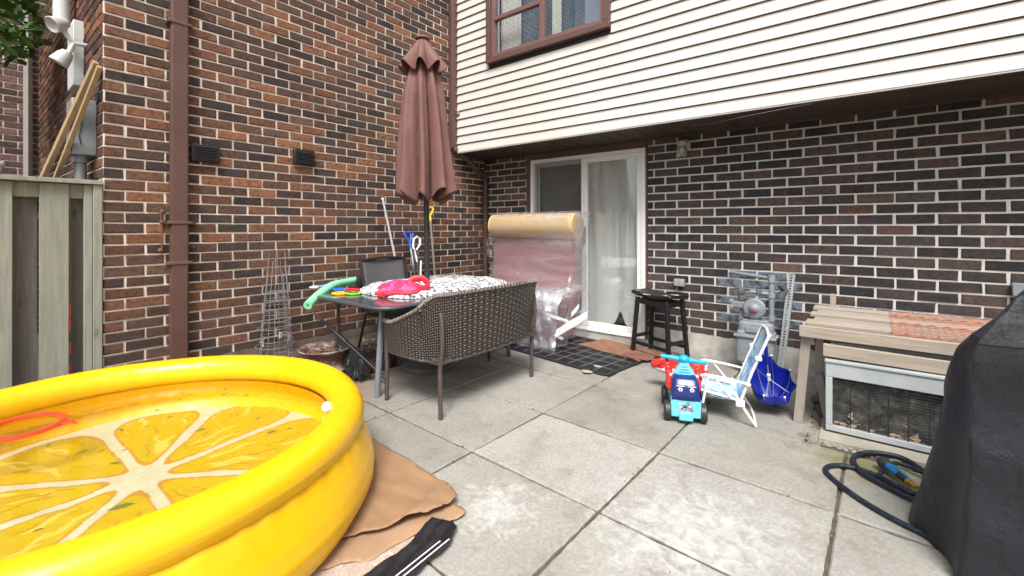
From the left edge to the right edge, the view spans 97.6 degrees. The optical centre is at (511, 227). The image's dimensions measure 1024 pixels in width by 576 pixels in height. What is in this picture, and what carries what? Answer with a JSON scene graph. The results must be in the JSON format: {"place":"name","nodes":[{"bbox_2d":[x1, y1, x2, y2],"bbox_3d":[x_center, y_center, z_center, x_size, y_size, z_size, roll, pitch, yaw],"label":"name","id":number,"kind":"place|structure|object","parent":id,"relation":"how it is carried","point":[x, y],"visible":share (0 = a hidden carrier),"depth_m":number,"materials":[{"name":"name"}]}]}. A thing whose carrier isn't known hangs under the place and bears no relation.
{"place":"outdoors","nodes":[
{"label":"outdoors","id":0,"kind":"place"},
{"bbox_2d":[37,333,37,380],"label":"ground","id":1,"kind":"structure","parent":0,"point":[37,356],"depth_m":4.64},
{"bbox_2d":[0,0,38,332],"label":"brick house","id":2,"kind":"structure","parent":1,"relation":"on","point":[19,123],"depth_m":5.52,"materials":[{"name":"brown brick"}]},
{"bbox_2d":[0,0,52,67],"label":"tree","id":3,"kind":"object","parent":1,"relation":"on","point":[18,37],"visible":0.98,"depth_m":4.13,"materials":[{"name":"green plant"}]},
{"bbox_2d":[0,174,102,389],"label":"wooden fence","id":4,"kind":"object","parent":1,"relation":"on","point":[69,276],"visible":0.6,"depth_m":3.02,"materials":[{"name":"grey wood"}]},
{"bbox_2d":[449,0,1023,378],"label":"town house","id":5,"kind":"structure","parent":1,"relation":"on","point":[864,154],"depth_m":4.01,"materials":[{"name":"brick"}]},
{"bbox_2d":[486,0,611,64],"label":"window","id":6,"kind":"structure","parent":5,"relation":"in","point":[527,26],"depth_m":5.14,"materials":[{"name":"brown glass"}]},
{"bbox_2d":[526,141,647,339],"bbox_3d":[0.932,0.150,5.461,1.684,2.300,0.375,0,0,39],"label":"sliding door","id":7,"kind":"structure","parent":5,"relation":"in","point":[609,184],"depth_m":5.28,"materials":[{"name":"white glass"}]},
{"bbox_2d":[729,269,788,362],"bbox_3d":[2.196,0.807,4.050,0.505,0.805,0.354,0,0,39],"label":"gas meter","id":8,"kind":"object","parent":5,"relation":"attached to","point":[753,310],"visible":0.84,"depth_m":3.96,"materials":[{"name":"grey metal"}]},
{"bbox_2d":[38,0,484,368],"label":"brick house","id":9,"kind":"structure","parent":0,"point":[221,149],"depth_m":3.97,"materials":[{"name":"brick"}]},
{"bbox_2d":[37,60,98,199],"bbox_3d":[-3.417,-0.385,3.274,1.014,1.604,0.053,0,0,12],"label":"plank","id":10,"kind":"object","parent":9,"relation":"attached to","point":[63,132],"visible":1,"depth_m":3.21,"materials":[{"name":"brown wood"}]},
{"bbox_2d":[37,65,102,232],"bbox_3d":[-3.337,-0.354,3.275,1.085,1.532,0.036,0,0,20],"label":"plank","id":11,"kind":"object","parent":9,"relation":"attached to","point":[79,119],"visible":0.49,"depth_m":3.17,"materials":[{"name":"brown wood"}]},
{"bbox_2d":[272,331,394,373],"bbox_3d":[-2.022,1.236,3.714,0.900,0.203,6.200,0,0,39],"label":"soil bed","id":12,"kind":"object","parent":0,"point":[369,354],"visible":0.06,"depth_m":4.52,"materials":[{"name":"brown soil"}]},
{"bbox_2d":[255,272,294,356],"bbox_3d":[-2.119,0.819,4.009,0.349,0.843,0.349,0,0,39],"label":"tomato cage","id":13,"kind":"object","parent":12,"relation":"on","point":[261,330],"visible":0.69,"depth_m":3.96,"materials":[{"name":"metal"}]},
{"bbox_2d":[261,251,291,356],"bbox_3d":[-2.110,0.694,4.020,0.262,0.973,0.262,0,0,16],"label":"tomato cage","id":14,"kind":"object","parent":12,"relation":"on","point":[274,315],"visible":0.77,"depth_m":3.99,"materials":[{"name":"galvanised wire"}]},
{"bbox_2d":[259,261,295,356],"bbox_3d":[-2.106,0.754,4.009,0.304,0.913,0.304,0,0,39],"label":"tomato cage","id":15,"kind":"object","parent":12,"relation":"on","point":[289,317],"visible":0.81,"depth_m":4.00,"materials":[{"name":"metal"}]},
{"bbox_2d":[297,341,348,371],"bbox_3d":[-1.588,1.109,3.795,0.424,0.192,0.424,0,0,39],"label":"plant pot","id":16,"kind":"object","parent":12,"relation":"on","point":[325,352],"visible":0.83,"depth_m":3.72,"materials":[{"name":"brown ceramic"}]},
{"bbox_2d":[369,356,392,372],"bbox_3d":[-1.214,1.266,4.130,0.133,0.102,0.228,0,0,33],"label":"edging brick","id":17,"kind":"object","parent":12,"relation":"on","point":[373,361],"visible":0.39,"depth_m":4.09,"materials":[{"name":"brick"}]},
{"bbox_2d":[381,198,395,255],"bbox_3d":[-1.267,0.446,4.947,0.394,1.553,0.032,0,0,15],"label":"pole","id":18,"kind":"object","parent":12,"relation":"on","point":[388,226],"visible":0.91,"depth_m":4.96,"materials":[{"name":"white plastic"}]},
{"bbox_2d":[392,356,405,365],"bbox_3d":[-1.040,1.267,4.300,0.132,0.102,0.231,0,0,39],"label":"edging brick","id":19,"kind":"object","parent":12,"relation":"on","point":[399,360],"visible":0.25,"depth_m":4.20,"materials":[{"name":"brick"}]},
{"bbox_2d":[403,231,415,272],"bbox_3d":[-1.096,0.633,5.026,0.428,1.175,0.354,0,0,39],"label":"snow shovel","id":20,"kind":"object","parent":12,"relation":"on","point":[408,240],"visible":0.26,"depth_m":5.15,"materials":[{"name":"blue plastic"}]},
{"bbox_2d":[412,236,421,274],"bbox_3d":[-1.016,0.663,4.979,0.194,1.126,0.595,0,0,-11],"label":"garden edger","id":21,"kind":"object","parent":12,"relation":"on","point":[415,254],"visible":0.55,"depth_m":5.11,"materials":[{"name":"white plastic"}]},
{"bbox_2d":[429,206,435,274],"bbox_3d":[-0.912,0.482,5.337,0.193,1.477,0.496,0,0,-21],"label":"shovel","id":22,"kind":"object","parent":12,"relation":"on","point":[432,244],"visible":0.23,"depth_m":5.41,"materials":[{"name":"yellow plastic"}]},
{"bbox_2d":[352,338,953,575],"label":"patio","id":23,"kind":"structure","parent":0,"point":[737,514],"depth_m":2.30,"materials":[{"name":"concrete"}]},
{"bbox_2d":[0,355,373,575],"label":"inflatable pool","id":24,"kind":"structure","parent":23,"relation":"on","point":[227,491],"depth_m":2.03,"materials":[{"name":"yellow plastic"}]},
{"bbox_2d":[0,411,76,441],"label":"float ring","id":25,"kind":"object","parent":24,"relation":"on","point":[63,417],"visible":1,"depth_m":2.20,"materials":[{"name":"orange plastic"}]},
{"bbox_2d":[107,503,134,510],"bbox_3d":[-1.341,0.960,1.539,0.076,0.002,0.032,0,0,-33],"label":"floating leaf","id":26,"kind":"object","parent":24,"relation":"on","point":[121,506],"visible":1,"depth_m":1.54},
{"bbox_2d":[321,401,329,412],"bbox_3d":[-0.967,0.940,2.342,0.055,0.055,0.055,0,0,39],"label":"ball","id":27,"kind":"object","parent":24,"relation":"on","point":[325,407],"visible":0.87,"depth_m":2.32,"materials":[{"name":"white plastic"}]},
{"bbox_2d":[313,312,384,380],"bbox_3d":[-1.399,1.021,3.831,0.820,0.530,0.166,0,0,27],"label":"broom","id":28,"kind":"object","parent":23,"relation":"on","point":[355,361],"visible":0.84,"depth_m":3.77,"materials":[{"name":"black paint"}]},
{"bbox_2d":[311,524,457,575],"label":"speckled board","id":29,"kind":"object","parent":23,"relation":"on","point":[353,569],"visible":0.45,"depth_m":1.71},
{"bbox_2d":[363,517,456,575],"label":"track pants","id":30,"kind":"object","parent":29,"relation":"on","point":[432,537],"visible":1,"depth_m":1.76,"materials":[{"name":"black fabric"}]},
{"bbox_2d":[356,256,415,364],"bbox_3d":[-1.151,0.791,4.565,0.616,0.977,0.637,0,0,39],"label":"garden chair","id":31,"kind":"object","parent":23,"relation":"on","point":[379,269],"visible":0.36,"depth_m":4.64,"materials":[{"name":"black paint"}]},
{"bbox_2d":[310,500,465,575],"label":"cardboard sheet","id":32,"kind":"object","parent":23,"relation":"on","point":[365,546],"visible":0.28,"depth_m":1.85,"materials":[{"name":"brown cardboard"}]},
{"bbox_2d":[342,438,456,537],"bbox_3d":[-0.808,1.260,2.193,1.002,0.045,0.762,0,0,39],"label":"cardboard sheet","id":33,"kind":"object","parent":32,"relation":"on","point":[401,486],"visible":0.41,"depth_m":2.13,"materials":[{"name":"brown cardboard"}]},
{"bbox_2d":[317,288,510,397],"bbox_3d":[-0.815,0.942,4.187,1.082,0.725,1.682,0,0,39],"label":"patio table","id":34,"kind":"object","parent":23,"relation":"on","point":[372,302],"visible":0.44,"depth_m":3.48,"materials":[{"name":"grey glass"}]},
{"bbox_2d":[309,284,325,287],"bbox_3d":[-1.818,0.564,4.293,0.211,0.021,0.168,0,0,5],"label":"toy","id":35,"kind":"object","parent":34,"relation":"on","point":[320,286],"visible":0.4,"depth_m":4.23,"materials":[{"name":"white plastic"}]},
{"bbox_2d":[303,277,355,308],"bbox_3d":[-1.635,0.586,4.156,0.096,0.179,0.997,0,0,6],"label":"pool noodle","id":36,"kind":"object","parent":34,"relation":"on","point":[311,302],"visible":0.88,"depth_m":3.98,"materials":[{"name":"plastic"}]},
{"bbox_2d":[331,291,345,294],"bbox_3d":[-1.489,0.570,3.874,0.137,0.015,0.137,0,0,39],"label":"dive ring","id":37,"kind":"object","parent":34,"relation":"on","point":[339,293],"visible":0.94,"depth_m":3.83,"materials":[{"name":"plastic"}]},
{"bbox_2d":[332,288,347,290],"bbox_3d":[-1.542,0.558,4.027,0.137,0.015,0.137,0,0,39],"label":"dive ring","id":38,"kind":"object","parent":34,"relation":"on","point":[338,289],"visible":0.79,"depth_m":3.97,"materials":[{"name":"plastic"}]},
{"bbox_2d":[344,288,359,291],"bbox_3d":[-1.408,0.552,3.943,0.137,0.015,0.137,0,0,39],"label":"dive ring","id":39,"kind":"object","parent":34,"relation":"on","point":[352,289],"visible":1,"depth_m":3.92,"materials":[{"name":"plastic"}]},
{"bbox_2d":[346,291,361,294],"bbox_3d":[-1.367,0.570,3.874,0.137,0.015,0.137,0,0,39],"label":"dive ring","id":40,"kind":"object","parent":34,"relation":"on","point":[354,293],"visible":0.97,"depth_m":3.84,"materials":[{"name":"plastic"}]},
{"bbox_2d":[360,274,507,298],"bbox_3d":[-0.717,0.533,4.333,1.020,0.086,1.440,0,0,39],"label":"tablecloth","id":41,"kind":"object","parent":34,"relation":"on","point":[442,283],"visible":0.73,"depth_m":4.07,"materials":[{"name":"fabric"}]},
{"bbox_2d":[374,275,429,297],"bbox_3d":[-0.918,0.494,3.777,0.464,0.175,0.293,0,0,0],"label":"swim vest","id":42,"kind":"object","parent":41,"relation":"on","point":[410,286],"visible":0.99,"depth_m":3.72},
{"bbox_2d":[396,34,457,374],"bbox_3d":[-0.797,-0.247,4.181,0.554,3.095,0.550,0,0,20],"label":"patio umbrella","id":43,"kind":"object","parent":23,"relation":"on","point":[425,168],"visible":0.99,"depth_m":4.04,"materials":[{"name":"fabric"}]},
{"bbox_2d":[382,279,537,419],"bbox_3d":[-0.346,0.871,3.648,0.728,0.862,1.292,0,0,39],"label":"wicker loveseat","id":44,"kind":"object","parent":23,"relation":"on","point":[440,330],"visible":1,"depth_m":3.23,"materials":[{"name":"wicker"}]},
{"bbox_2d":[504,335,655,376],"bbox_3d":[0.644,1.292,4.757,0.965,0.015,1.520,0,0,-44],"label":"rubber mat","id":45,"kind":"object","parent":23,"relation":"on","point":[569,353],"visible":0.61,"depth_m":4.49,"materials":[{"name":"black rubber"}]},
{"bbox_2d":[487,212,587,346],"bbox_3d":[0.243,0.550,5.329,1.896,1.484,1.079,0,0,37],"label":"sofa","id":46,"kind":"object","parent":45,"relation":"on","point":[545,250],"visible":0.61,"depth_m":5.23,"materials":[{"name":"plastic"}]},
{"bbox_2d":[577,339,665,360],"bbox_3d":[1.152,1.281,4.715,0.444,0.014,0.838,0,0,-39],"label":"door mat","id":47,"kind":"object","parent":45,"relation":"on","point":[611,347],"depth_m":4.71,"materials":[{"name":"brown fabric"}]},
{"bbox_2d":[623,353,654,360],"bbox_3d":[1.242,1.257,4.394,0.344,0.026,0.190,0,0,39],"label":"cloth rag","id":48,"kind":"object","parent":47,"relation":"on","point":[638,356],"visible":1,"depth_m":4.35,"materials":[{"name":"pink fabric"}]},
{"bbox_2d":[369,360,936,575],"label":"dirt crumbs","id":49,"kind":"object","parent":23,"relation":"on","point":[830,535],"visible":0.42,"depth_m":2.49,"materials":[{"name":"brown soil"}]},
{"bbox_2d":[631,288,689,361],"bbox_3d":[1.496,0.974,4.529,0.332,0.655,0.531,0,0,-30],"label":"stool","id":50,"kind":"object","parent":23,"relation":"on","point":[651,298],"visible":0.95,"depth_m":4.45,"materials":[{"name":"black wood"}]},
{"bbox_2d":[650,357,705,390],"bbox_3d":[1.345,1.172,3.551,0.469,0.259,0.167,0,0,35],"label":"toy plane","id":51,"kind":"object","parent":23,"relation":"on","point":[657,364],"visible":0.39,"depth_m":3.58,"materials":[{"name":"red plastic"}]},
{"bbox_2d":[661,354,707,423],"bbox_3d":[1.199,1.089,3.142,0.304,0.421,0.439,0,0,15],"label":"ride on toy","id":52,"kind":"object","parent":23,"relation":"on","point":[683,380],"visible":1,"depth_m":2.97,"materials":[{"name":"blue plastic"}]},
{"bbox_2d":[693,324,770,426],"bbox_3d":[1.507,0.988,3.126,0.490,0.624,0.397,0,0,23],"label":"beach chair","id":53,"kind":"object","parent":23,"relation":"on","point":[734,390],"visible":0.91,"depth_m":3.09,"materials":[{"name":"plastic"}]},
{"bbox_2d":[742,345,796,408],"bbox_3d":[1.807,1.059,3.149,0.322,0.483,0.321,0,0,21],"label":"child umbrella","id":54,"kind":"object","parent":23,"relation":"on","point":[772,383],"visible":0.91,"depth_m":3.22,"materials":[{"name":"blue fabric"}]},
{"bbox_2d":[777,273,795,367],"bbox_3d":[2.439,0.842,3.975,0.178,0.866,0.044,0,0,-13],"label":"steel angle","id":55,"kind":"object","parent":23,"relation":"on","point":[788,317],"visible":0.95,"depth_m":3.97,"materials":[{"name":"grey metal"}]},
{"bbox_2d":[791,400,909,467],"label":"gravel","id":56,"kind":"structure","parent":23,"relation":"on","point":[812,430],"depth_m":2.75,"materials":[{"name":"grey gravel"}]},
{"bbox_2d":[811,394,819,404],"bbox_3d":[2.280,1.269,3.284,0.128,0.083,0.132,0,0,-22],"label":"stone","id":57,"kind":"object","parent":56,"relation":"on","point":[815,399],"visible":0.24,"depth_m":3.28,"materials":[{"name":"grey stone"}]},
{"bbox_2d":[823,450,925,537],"bbox_3d":[1.931,1.262,2.218,0.689,0.076,0.566,0,0,-26],"label":"garden hose","id":58,"kind":"object","parent":23,"relation":"on","point":[884,464],"visible":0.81,"depth_m":2.28,"materials":[{"name":"plastic"}]},
{"bbox_2d":[793,294,989,423],"bbox_3d":[2.771,0.928,2.939,1.461,0.747,1.122,0,0,39],"label":"wooden bench","id":59,"kind":"object","parent":23,"relation":"on","point":[934,334],"visible":0.88,"depth_m":2.95,"materials":[{"name":"brown wood"}]},
{"bbox_2d":[909,290,1023,575],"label":"covered barbecue","id":60,"kind":"object","parent":23,"relation":"on","point":[966,514],"visible":0.99,"depth_m":1.61,"materials":[{"name":"black fabric"}]},
{"bbox_2d":[818,418,929,467],"bbox_3d":[2.703,1.306,2.694,1.355,0.048,0.970,0,0,39],"label":"concrete pad","id":61,"kind":"object","parent":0,"point":[857,444],"visible":0.21,"depth_m":2.64,"materials":[{"name":"beige concrete"}]},
{"bbox_2d":[815,406,822,417],"bbox_3d":[2.164,1.270,3.067,0.154,0.088,0.131,0,0,39],"label":"stone","id":62,"kind":"object","parent":61,"relation":"on","point":[818,409],"visible":0.15,"depth_m":3.07,"materials":[{"name":"grey stone"}]},
{"bbox_2d":[814,372,825,417],"bbox_3d":[2.124,1.150,3.050,0.103,0.308,0.090,0,0,39],"label":"brick paver","id":63,"kind":"object","parent":61,"relation":"on","point":[820,379],"visible":0.6,"depth_m":3.02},
{"bbox_2d":[825,341,945,452],"bbox_3d":[2.641,1.050,2.752,1.133,0.441,0.758,0,0,39],"label":"window","id":64,"kind":"structure","parent":61,"relation":"on","point":[897,406],"depth_m":2.66,"materials":[{"name":"metal"}]},
{"bbox_2d":[823,343,949,374],"bbox_3d":[2.470,0.786,2.471,1.241,0.093,0.035,0,0,38],"label":"lumber offcut","id":65,"kind":"object","parent":64,"relation":"on","point":[925,364],"visible":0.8,"depth_m":2.65,"materials":[{"name":"brown wood"}]},
{"bbox_2d":[837,341,951,360],"bbox_3d":[2.700,0.784,2.702,1.170,0.088,0.540,0,0,39],"label":"plank","id":66,"kind":"object","parent":64,"relation":"on","point":[916,353],"visible":0.22,"depth_m":2.69,"materials":[{"name":"brown wood"}]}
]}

